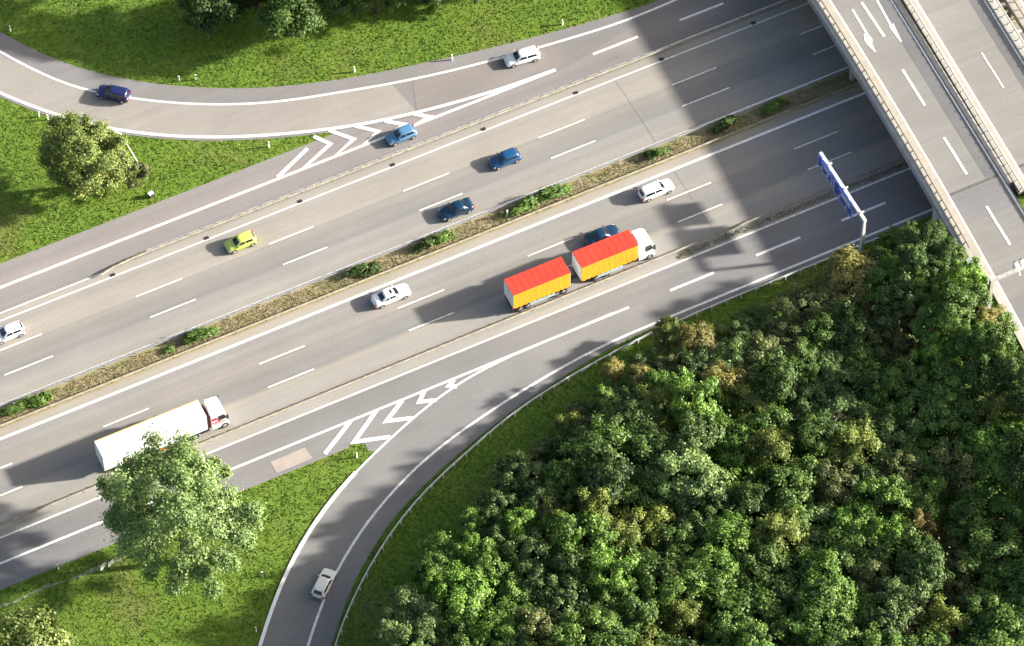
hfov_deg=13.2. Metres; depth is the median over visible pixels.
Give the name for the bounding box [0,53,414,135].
slip road surface
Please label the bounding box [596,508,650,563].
leafy tree
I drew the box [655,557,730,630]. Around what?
leafy tree
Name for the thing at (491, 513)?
leafy tree
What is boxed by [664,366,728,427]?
leafy tree
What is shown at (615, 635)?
leafy tree
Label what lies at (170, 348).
median shrub
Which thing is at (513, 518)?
leafy tree
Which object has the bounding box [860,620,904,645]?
leafy tree
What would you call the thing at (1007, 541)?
leafy tree
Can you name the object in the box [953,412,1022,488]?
leafy tree
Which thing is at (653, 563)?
leafy tree
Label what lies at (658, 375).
leafy tree
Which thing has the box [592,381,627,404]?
leafy tree
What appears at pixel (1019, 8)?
guard rail
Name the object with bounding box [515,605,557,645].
leafy tree
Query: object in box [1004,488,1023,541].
leafy tree
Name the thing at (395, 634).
leafy tree
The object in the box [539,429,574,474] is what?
leafy tree
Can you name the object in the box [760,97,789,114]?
median shrub
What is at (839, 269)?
leafy tree
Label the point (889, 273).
leafy tree
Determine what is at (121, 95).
car
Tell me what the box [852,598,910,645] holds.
leafy tree
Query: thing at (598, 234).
car
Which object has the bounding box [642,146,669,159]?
median shrub
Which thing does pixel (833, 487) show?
leafy tree
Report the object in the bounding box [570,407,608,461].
leafy tree
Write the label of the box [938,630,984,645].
leafy tree
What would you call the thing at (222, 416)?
side window
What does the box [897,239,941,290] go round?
leafy tree
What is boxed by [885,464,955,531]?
leafy tree
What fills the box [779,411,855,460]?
leafy tree
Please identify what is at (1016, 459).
leafy tree
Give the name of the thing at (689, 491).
leafy tree
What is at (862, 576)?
leafy tree
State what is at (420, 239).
guard rail
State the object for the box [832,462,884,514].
leafy tree
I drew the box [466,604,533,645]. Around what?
leafy tree
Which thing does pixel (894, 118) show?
guard rail
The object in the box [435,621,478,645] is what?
leafy tree
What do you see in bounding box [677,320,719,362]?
leafy tree
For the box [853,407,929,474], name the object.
leafy tree
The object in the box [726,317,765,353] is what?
leafy tree
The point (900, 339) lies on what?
leafy tree
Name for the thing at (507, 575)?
leafy tree
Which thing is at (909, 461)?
leafy tree
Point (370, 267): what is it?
median shrub
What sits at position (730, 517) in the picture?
leafy tree
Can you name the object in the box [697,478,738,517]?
leafy tree
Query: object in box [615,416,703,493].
leafy tree
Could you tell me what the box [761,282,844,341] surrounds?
leafy tree
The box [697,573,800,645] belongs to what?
leafy tree
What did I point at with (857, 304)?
leafy tree
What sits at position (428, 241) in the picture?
median shrub
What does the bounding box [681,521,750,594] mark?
leafy tree
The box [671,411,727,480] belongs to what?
leafy tree
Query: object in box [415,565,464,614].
leafy tree
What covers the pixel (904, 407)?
leafy tree
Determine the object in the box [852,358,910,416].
leafy tree
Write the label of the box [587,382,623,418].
leafy tree
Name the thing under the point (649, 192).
car
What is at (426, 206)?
asphalt seams
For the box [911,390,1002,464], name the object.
leafy tree
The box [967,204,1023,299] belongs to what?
asphalt panel
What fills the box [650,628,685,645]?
leafy tree
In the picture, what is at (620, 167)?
dry grass
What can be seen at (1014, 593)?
leafy tree
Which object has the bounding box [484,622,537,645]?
leafy tree
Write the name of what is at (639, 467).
leafy tree
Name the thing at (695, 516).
leafy tree
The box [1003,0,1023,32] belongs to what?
road bridge
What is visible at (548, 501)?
leafy tree
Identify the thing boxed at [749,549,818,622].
leafy tree
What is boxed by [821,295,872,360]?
leafy tree
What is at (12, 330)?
car
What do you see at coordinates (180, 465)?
leafy tree
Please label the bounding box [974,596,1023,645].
leafy tree
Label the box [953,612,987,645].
leafy tree
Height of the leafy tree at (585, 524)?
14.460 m
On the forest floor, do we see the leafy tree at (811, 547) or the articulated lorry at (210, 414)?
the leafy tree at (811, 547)
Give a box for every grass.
[0,71,857,421]
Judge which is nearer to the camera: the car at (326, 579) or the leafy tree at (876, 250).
the car at (326, 579)
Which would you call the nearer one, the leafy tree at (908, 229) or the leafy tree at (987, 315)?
the leafy tree at (987, 315)
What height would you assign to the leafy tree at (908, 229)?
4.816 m
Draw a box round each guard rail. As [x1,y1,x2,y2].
[0,5,1006,407]
[0,19,1015,426]
[0,158,903,525]
[101,0,789,274]
[335,228,900,645]
[818,0,969,248]
[908,0,1023,191]
[993,0,1023,48]
[1013,0,1023,16]
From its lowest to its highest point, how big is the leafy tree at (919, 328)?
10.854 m
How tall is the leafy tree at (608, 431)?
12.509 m
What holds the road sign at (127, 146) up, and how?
on the ground at (274, 504)
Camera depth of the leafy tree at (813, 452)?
504.63 m
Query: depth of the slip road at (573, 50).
547.06 m
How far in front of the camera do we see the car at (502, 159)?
538.31 m
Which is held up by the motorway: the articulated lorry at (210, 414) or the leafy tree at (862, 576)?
the articulated lorry at (210, 414)
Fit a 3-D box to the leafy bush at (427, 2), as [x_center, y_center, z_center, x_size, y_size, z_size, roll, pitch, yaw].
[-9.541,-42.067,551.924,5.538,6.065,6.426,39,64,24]
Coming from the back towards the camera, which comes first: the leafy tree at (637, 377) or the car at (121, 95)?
the car at (121, 95)
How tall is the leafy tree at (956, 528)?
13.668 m
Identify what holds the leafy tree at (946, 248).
on the forest floor
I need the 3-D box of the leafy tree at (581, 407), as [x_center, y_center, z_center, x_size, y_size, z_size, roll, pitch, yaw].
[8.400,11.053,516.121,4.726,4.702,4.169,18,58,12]
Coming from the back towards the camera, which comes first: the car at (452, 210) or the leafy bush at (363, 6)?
the leafy bush at (363, 6)
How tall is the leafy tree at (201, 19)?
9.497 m
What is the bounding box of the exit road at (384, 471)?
[262,304,659,645]
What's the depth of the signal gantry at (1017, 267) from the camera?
514.08 m
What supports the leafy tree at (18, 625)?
on the ground at (274, 504)
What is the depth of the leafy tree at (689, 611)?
492.75 m
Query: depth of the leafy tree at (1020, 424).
501.10 m
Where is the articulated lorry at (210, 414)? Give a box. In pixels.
[94,396,229,471]
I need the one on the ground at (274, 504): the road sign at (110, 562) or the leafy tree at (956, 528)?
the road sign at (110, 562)
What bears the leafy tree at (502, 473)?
on the ground at (274, 504)
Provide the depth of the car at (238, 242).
531.54 m
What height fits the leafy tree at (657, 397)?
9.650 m
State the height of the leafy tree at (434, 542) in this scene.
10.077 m
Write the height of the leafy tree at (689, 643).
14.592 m
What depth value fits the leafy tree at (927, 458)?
504.96 m
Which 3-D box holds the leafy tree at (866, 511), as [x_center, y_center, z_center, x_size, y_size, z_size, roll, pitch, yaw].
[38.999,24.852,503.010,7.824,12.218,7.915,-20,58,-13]
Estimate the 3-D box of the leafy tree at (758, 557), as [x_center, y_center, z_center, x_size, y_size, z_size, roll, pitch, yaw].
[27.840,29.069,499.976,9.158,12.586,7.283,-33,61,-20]
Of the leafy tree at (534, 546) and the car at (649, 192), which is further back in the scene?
the car at (649, 192)
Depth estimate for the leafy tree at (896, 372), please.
509.86 m
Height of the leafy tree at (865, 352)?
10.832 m
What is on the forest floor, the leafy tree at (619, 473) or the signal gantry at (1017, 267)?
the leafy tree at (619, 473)
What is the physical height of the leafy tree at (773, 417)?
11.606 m
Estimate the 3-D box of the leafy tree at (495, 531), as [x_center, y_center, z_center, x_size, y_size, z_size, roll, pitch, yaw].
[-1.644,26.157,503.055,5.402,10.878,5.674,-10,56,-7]
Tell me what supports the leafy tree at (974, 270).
on the forest floor
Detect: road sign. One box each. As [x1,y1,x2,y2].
[99,561,105,572]
[107,557,113,569]
[114,130,137,162]
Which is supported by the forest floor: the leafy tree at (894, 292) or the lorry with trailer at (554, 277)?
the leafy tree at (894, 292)
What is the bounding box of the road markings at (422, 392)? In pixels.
[0,0,1021,645]
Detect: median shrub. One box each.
[0,395,31,416]
[28,389,55,407]
[162,344,174,353]
[178,325,219,345]
[342,260,387,277]
[411,235,434,254]
[434,228,454,244]
[502,194,540,216]
[534,183,573,203]
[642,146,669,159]
[709,114,737,134]
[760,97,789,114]
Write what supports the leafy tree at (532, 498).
on the forest floor
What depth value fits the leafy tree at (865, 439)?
504.12 m
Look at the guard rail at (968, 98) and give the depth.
535.09 m
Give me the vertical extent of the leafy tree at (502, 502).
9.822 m
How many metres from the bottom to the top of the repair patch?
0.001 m
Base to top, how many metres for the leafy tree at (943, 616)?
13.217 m
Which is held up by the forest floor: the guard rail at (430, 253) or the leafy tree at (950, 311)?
the leafy tree at (950, 311)
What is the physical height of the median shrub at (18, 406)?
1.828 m
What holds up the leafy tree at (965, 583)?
on the forest floor
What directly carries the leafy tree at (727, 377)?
on the forest floor
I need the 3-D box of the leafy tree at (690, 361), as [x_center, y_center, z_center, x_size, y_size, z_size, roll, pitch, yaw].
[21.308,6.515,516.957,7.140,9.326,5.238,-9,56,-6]
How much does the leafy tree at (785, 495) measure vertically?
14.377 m
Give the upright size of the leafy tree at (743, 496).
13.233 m
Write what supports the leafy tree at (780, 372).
on the forest floor
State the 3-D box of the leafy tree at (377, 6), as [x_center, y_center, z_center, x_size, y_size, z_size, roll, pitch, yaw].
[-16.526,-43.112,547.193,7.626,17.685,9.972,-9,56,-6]
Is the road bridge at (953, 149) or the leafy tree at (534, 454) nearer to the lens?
the leafy tree at (534, 454)
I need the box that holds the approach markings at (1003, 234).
[954,185,1023,331]
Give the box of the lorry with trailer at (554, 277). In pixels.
[504,227,655,311]
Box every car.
[0,321,25,344]
[96,84,131,103]
[224,230,257,253]
[311,568,336,599]
[370,283,410,308]
[385,123,417,146]
[438,197,474,221]
[488,147,521,170]
[503,45,540,67]
[583,224,619,244]
[637,179,674,201]
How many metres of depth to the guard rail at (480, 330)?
525.16 m
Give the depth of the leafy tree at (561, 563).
495.48 m
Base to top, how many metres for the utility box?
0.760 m
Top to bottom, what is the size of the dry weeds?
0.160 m
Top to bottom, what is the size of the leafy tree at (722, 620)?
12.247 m
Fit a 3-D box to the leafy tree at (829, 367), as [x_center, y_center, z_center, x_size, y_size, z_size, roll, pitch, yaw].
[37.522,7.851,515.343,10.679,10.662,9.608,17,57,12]
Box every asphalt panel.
[412,43,559,110]
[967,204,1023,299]
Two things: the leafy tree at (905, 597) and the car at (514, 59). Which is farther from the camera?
the car at (514, 59)
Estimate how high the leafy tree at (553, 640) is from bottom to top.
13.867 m
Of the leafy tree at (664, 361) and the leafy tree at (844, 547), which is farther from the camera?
the leafy tree at (664, 361)
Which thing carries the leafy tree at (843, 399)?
on the forest floor
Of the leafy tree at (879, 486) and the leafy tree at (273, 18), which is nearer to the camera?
the leafy tree at (879, 486)
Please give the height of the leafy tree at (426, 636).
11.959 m
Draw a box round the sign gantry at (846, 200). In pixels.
[817,152,866,252]
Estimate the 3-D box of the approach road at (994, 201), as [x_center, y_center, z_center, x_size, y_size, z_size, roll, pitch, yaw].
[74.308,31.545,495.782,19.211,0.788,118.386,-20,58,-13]
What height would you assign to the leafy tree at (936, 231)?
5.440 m
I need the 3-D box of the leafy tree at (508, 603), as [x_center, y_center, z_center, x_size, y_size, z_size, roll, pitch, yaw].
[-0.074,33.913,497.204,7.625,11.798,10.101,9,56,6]
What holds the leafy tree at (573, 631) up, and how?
on the forest floor
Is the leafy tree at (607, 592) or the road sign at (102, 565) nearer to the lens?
the leafy tree at (607, 592)
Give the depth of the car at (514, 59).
547.13 m
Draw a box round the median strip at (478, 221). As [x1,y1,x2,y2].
[0,7,1016,428]
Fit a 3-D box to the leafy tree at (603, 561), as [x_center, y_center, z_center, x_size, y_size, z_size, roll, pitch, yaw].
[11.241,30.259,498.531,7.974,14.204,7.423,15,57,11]
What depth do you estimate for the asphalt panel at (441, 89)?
546.54 m
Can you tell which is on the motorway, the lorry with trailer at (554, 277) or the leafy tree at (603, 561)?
the lorry with trailer at (554, 277)
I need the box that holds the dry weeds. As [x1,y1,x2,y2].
[678,163,907,258]
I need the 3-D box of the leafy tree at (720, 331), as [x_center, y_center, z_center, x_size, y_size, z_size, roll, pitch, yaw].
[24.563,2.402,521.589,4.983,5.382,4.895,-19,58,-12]
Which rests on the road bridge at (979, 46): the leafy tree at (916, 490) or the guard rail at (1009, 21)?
the guard rail at (1009, 21)
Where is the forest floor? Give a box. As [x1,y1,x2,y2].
[426,255,1023,645]
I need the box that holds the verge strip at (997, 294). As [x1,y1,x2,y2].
[978,259,1023,351]
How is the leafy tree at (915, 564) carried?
on the forest floor
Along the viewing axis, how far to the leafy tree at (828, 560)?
493.68 m
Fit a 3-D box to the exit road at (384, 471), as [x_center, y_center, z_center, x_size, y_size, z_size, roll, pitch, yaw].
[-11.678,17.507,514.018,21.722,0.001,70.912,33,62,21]
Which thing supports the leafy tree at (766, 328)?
on the forest floor
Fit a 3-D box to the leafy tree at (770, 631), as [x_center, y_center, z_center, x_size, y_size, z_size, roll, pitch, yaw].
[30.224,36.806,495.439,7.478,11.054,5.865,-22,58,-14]
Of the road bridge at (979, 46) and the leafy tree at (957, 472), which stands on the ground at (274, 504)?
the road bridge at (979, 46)
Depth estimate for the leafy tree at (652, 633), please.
488.29 m
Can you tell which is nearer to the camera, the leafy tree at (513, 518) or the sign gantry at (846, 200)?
the leafy tree at (513, 518)
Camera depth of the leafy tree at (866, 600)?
493.26 m
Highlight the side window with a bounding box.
[218,414,225,419]
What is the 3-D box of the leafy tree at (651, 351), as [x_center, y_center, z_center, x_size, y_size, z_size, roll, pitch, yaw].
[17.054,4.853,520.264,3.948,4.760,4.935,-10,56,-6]
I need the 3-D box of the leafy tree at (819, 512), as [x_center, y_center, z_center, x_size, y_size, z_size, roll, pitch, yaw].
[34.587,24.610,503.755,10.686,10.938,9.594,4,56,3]
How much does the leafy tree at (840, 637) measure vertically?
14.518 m
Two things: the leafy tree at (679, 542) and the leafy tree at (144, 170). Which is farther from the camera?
the leafy tree at (144, 170)
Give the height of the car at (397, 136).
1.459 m
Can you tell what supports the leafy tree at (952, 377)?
on the forest floor
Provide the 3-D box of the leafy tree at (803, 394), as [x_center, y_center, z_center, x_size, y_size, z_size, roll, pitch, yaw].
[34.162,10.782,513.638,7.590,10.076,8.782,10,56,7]
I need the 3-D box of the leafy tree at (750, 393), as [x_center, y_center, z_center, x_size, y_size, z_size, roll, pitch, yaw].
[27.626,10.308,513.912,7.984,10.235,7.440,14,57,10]
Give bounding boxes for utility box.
[147,190,153,198]
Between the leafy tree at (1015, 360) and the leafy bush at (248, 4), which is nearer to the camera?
the leafy tree at (1015, 360)
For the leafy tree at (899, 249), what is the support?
on the forest floor
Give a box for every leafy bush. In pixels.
[236,0,271,9]
[349,0,378,15]
[383,0,405,8]
[420,0,445,6]
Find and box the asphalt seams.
[0,0,889,497]
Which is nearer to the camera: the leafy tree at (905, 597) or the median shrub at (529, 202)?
the leafy tree at (905, 597)
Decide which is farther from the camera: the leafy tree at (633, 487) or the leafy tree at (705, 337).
the leafy tree at (705, 337)
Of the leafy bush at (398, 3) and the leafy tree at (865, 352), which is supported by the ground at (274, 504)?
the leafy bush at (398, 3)
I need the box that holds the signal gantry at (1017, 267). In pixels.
[986,259,1023,307]
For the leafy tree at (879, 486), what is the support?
on the forest floor
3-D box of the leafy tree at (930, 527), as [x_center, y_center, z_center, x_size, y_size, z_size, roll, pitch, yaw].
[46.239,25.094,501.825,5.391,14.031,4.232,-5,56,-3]
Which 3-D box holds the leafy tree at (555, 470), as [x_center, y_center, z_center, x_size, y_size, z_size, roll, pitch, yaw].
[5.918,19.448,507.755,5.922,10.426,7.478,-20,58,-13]
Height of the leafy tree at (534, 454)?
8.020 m
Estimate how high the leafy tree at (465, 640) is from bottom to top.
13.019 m
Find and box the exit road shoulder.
[309,330,645,645]
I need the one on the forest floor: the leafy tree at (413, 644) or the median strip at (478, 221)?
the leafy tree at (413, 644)
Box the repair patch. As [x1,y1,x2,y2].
[271,447,311,472]
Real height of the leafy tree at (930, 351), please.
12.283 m
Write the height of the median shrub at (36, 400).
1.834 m
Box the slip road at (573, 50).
[0,0,670,140]
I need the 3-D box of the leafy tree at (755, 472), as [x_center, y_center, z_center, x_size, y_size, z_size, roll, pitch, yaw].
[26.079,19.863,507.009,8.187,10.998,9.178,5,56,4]
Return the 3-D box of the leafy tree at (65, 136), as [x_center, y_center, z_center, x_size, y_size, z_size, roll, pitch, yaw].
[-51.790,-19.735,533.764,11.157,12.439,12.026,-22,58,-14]
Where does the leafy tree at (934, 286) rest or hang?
on the forest floor
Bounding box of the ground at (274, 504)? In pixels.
[0,0,1023,645]
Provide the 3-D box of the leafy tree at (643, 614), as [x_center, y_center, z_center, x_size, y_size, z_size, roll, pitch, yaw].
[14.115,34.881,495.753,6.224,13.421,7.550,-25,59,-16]
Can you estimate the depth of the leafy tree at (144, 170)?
535.30 m
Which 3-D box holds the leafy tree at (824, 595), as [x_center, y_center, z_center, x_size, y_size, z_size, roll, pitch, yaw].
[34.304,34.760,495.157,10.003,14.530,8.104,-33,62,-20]
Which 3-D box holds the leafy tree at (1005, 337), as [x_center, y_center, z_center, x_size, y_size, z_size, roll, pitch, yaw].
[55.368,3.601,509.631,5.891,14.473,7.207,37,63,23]
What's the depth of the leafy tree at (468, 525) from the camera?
501.11 m
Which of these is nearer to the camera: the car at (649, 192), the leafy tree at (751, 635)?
the leafy tree at (751, 635)
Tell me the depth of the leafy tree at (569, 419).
510.52 m
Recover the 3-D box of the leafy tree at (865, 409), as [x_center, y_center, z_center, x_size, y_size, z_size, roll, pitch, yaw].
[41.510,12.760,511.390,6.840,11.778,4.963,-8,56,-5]
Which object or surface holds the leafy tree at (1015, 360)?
on the forest floor
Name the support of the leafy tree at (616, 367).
on the ground at (274, 504)
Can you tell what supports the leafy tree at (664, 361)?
on the forest floor
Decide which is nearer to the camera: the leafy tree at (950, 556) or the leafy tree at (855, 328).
the leafy tree at (950, 556)
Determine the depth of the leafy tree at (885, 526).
497.13 m
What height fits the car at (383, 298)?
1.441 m
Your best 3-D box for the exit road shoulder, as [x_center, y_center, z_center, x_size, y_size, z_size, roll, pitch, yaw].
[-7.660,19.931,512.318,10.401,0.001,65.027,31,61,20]
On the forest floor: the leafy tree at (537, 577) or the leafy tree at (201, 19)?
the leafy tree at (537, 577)
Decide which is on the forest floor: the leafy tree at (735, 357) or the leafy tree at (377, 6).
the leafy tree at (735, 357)
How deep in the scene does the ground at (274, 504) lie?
535.83 m
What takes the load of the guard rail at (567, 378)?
on the ground at (274, 504)
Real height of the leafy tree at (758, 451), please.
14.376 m
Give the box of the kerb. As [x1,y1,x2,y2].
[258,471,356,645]
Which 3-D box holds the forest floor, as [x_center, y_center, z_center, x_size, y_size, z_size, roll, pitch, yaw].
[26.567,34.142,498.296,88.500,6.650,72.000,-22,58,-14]
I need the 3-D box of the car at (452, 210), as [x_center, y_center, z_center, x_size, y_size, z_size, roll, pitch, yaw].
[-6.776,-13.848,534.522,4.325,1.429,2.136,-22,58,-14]
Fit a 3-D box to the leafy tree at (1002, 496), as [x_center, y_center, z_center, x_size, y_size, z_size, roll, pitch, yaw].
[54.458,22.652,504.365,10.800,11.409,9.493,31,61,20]
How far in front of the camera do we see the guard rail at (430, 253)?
530.80 m
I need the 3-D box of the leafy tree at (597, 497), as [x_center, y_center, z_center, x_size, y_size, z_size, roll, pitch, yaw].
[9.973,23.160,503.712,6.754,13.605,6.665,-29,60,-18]
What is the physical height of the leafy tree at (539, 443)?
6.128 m
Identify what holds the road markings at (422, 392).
on the motorway
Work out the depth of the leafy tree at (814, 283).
521.26 m
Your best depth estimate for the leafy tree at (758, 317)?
522.23 m
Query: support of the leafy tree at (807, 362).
on the forest floor
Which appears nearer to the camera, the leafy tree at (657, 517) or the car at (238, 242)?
the leafy tree at (657, 517)
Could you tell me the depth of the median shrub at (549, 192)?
535.07 m
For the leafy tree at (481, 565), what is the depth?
496.12 m
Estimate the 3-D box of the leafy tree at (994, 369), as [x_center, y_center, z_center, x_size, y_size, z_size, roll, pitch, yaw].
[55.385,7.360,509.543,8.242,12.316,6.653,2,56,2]
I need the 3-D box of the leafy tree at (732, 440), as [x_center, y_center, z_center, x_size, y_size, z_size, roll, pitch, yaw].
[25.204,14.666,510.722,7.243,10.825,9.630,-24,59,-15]
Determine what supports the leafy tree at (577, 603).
on the forest floor
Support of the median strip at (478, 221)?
on the motorway
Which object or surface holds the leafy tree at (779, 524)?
on the forest floor
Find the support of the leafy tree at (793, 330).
on the forest floor
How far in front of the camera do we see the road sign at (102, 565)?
505.38 m
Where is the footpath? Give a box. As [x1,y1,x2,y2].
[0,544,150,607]
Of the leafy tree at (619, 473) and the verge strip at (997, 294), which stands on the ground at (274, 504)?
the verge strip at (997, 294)
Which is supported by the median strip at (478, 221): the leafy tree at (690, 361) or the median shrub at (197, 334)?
the median shrub at (197, 334)
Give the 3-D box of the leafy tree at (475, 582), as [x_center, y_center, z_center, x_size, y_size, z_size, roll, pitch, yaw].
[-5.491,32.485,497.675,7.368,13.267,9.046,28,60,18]
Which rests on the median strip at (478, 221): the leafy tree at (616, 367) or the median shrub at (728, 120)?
the median shrub at (728, 120)
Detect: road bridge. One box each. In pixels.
[807,0,1012,262]
[901,0,1023,194]
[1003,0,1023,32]
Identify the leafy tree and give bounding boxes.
[0,599,77,645]
[32,110,134,200]
[94,423,267,602]
[122,155,152,191]
[170,0,246,39]
[253,0,326,43]
[315,0,358,15]
[370,582,452,645]
[373,618,414,645]
[375,0,379,13]
[401,627,440,645]
[407,548,447,590]
[409,641,422,645]
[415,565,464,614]
[416,531,478,585]
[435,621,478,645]
[436,559,499,630]
[450,634,487,645]
[453,505,492,549]
[459,532,498,568]
[461,548,510,607]
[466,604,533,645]
[471,488,522,523]
[477,521,514,561]
[478,503,507,544]
[480,572,542,642]
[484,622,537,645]
[487,449,553,500]
[490,555,534,601]
[494,502,539,554]
[498,524,552,576]
[512,446,549,480]
[512,480,565,526]
[515,559,561,616]
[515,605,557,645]
[527,434,559,460]
[531,574,593,639]
[533,495,576,546]
[534,634,575,645]
[538,507,624,577]
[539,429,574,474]
[539,611,589,645]
[541,457,581,510]
[546,407,581,437]
[546,545,600,598]
[557,414,652,487]
[563,483,620,537]
[565,399,601,427]
[566,603,637,645]
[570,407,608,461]
[572,433,638,514]
[579,583,630,644]
[582,541,644,613]
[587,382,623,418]
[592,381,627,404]
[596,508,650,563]
[599,356,624,385]
[605,381,653,407]
[605,397,658,450]
[609,469,677,523]
[610,453,670,509]
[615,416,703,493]
[615,583,664,644]
[618,541,685,621]
[620,622,662,645]
[626,382,678,434]
[627,363,657,392]
[628,351,653,381]
[628,499,682,553]
[636,438,736,519]
[642,368,673,407]
[643,345,669,367]
[646,350,688,397]
[649,314,687,349]
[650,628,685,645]
[654,516,704,572]
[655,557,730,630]
[655,597,707,645]
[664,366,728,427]
[666,344,717,394]
[669,632,703,645]
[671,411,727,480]
[671,505,726,554]
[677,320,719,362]
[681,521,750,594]
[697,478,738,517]
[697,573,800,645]
[698,357,750,411]
[701,611,741,645]
[702,408,764,478]
[702,502,763,564]
[703,319,735,352]
[715,335,759,382]
[715,450,770,514]
[718,379,777,430]
[719,542,796,592]
[721,475,774,530]
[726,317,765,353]
[730,306,755,336]
[732,619,785,645]
[735,397,799,442]
[741,330,788,386]
[742,425,800,485]
[745,301,775,323]
[747,501,813,566]
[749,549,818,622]
[755,342,800,411]
[760,309,791,345]
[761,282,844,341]
[762,320,813,368]
[763,454,830,538]
[764,618,801,645]
[776,382,830,432]
[776,582,858,645]
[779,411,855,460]
[779,497,857,547]
[782,334,824,389]
[782,445,842,502]
[787,542,844,584]
[789,381,863,446]
[792,275,848,311]
[792,545,857,633]
[800,310,842,358]
[801,623,868,645]
[804,345,872,404]
[808,457,858,523]
[813,243,885,312]
[814,524,892,591]
[818,494,883,552]
[820,412,885,469]
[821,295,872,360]
[822,579,884,645]
[825,285,870,342]
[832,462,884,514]
[836,342,888,394]
[842,546,913,606]
[843,398,897,442]
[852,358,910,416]
[852,471,912,526]
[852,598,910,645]
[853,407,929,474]
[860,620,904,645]
[861,244,895,284]
[863,253,915,310]
[863,312,918,374]
[863,514,910,576]
[867,355,935,413]
[870,271,924,335]
[870,574,945,634]
[873,449,923,511]
[876,224,911,253]
[878,519,954,619]
[882,621,954,645]
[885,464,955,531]
[891,364,951,450]
[893,219,920,253]
[893,237,928,271]
[895,434,942,498]
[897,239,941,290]
[902,270,952,310]
[902,507,943,550]
[908,298,950,354]
[909,333,964,381]
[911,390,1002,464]
[914,359,989,441]
[918,218,949,257]
[919,593,973,645]
[920,436,994,506]
[928,558,986,629]
[929,236,968,277]
[930,279,992,343]
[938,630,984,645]
[942,539,987,593]
[944,490,998,574]
[945,256,989,287]
[946,475,1023,539]
[947,506,1023,594]
[948,316,997,360]
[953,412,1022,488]
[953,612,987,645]
[954,574,1010,636]
[957,347,1017,401]
[967,310,1021,365]
[969,388,1023,438]
[970,304,1010,332]
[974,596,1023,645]
[997,553,1023,617]
[998,423,1023,503]
[1004,350,1023,393]
[1004,421,1023,450]
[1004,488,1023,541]
[1006,389,1023,423]
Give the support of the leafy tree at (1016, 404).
on the forest floor
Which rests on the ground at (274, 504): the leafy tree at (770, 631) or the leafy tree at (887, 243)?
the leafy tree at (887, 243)
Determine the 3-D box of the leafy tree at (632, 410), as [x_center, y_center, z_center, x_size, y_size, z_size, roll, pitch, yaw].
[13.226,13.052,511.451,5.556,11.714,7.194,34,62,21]
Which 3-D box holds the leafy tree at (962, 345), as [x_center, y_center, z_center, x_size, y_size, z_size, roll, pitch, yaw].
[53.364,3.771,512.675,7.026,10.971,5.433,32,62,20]
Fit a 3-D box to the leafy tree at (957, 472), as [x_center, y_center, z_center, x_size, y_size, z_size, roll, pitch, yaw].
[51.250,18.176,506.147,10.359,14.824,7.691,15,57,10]
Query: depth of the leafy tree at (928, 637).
489.82 m
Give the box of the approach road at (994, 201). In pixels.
[956,185,1023,330]
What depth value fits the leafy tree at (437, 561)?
496.13 m
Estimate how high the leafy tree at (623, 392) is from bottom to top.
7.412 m
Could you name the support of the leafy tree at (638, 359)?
on the ground at (274, 504)
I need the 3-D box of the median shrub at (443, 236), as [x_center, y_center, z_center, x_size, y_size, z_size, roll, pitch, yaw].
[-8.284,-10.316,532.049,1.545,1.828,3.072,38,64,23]
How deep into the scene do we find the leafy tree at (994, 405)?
504.13 m
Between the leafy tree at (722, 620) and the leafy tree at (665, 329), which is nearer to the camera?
the leafy tree at (722, 620)
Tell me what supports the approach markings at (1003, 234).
on the approach road at (994, 201)
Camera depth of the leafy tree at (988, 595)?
492.52 m
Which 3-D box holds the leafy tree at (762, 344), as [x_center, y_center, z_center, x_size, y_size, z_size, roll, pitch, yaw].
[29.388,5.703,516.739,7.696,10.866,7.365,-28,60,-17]
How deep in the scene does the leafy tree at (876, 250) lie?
523.99 m
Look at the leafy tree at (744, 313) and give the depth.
521.90 m
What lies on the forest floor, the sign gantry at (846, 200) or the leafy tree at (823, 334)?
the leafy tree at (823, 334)
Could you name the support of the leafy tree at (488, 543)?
on the forest floor
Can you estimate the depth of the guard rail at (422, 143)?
540.95 m
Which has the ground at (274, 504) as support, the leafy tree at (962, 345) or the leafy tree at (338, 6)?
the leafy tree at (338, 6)
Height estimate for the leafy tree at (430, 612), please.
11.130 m
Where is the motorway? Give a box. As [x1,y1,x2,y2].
[0,0,1023,589]

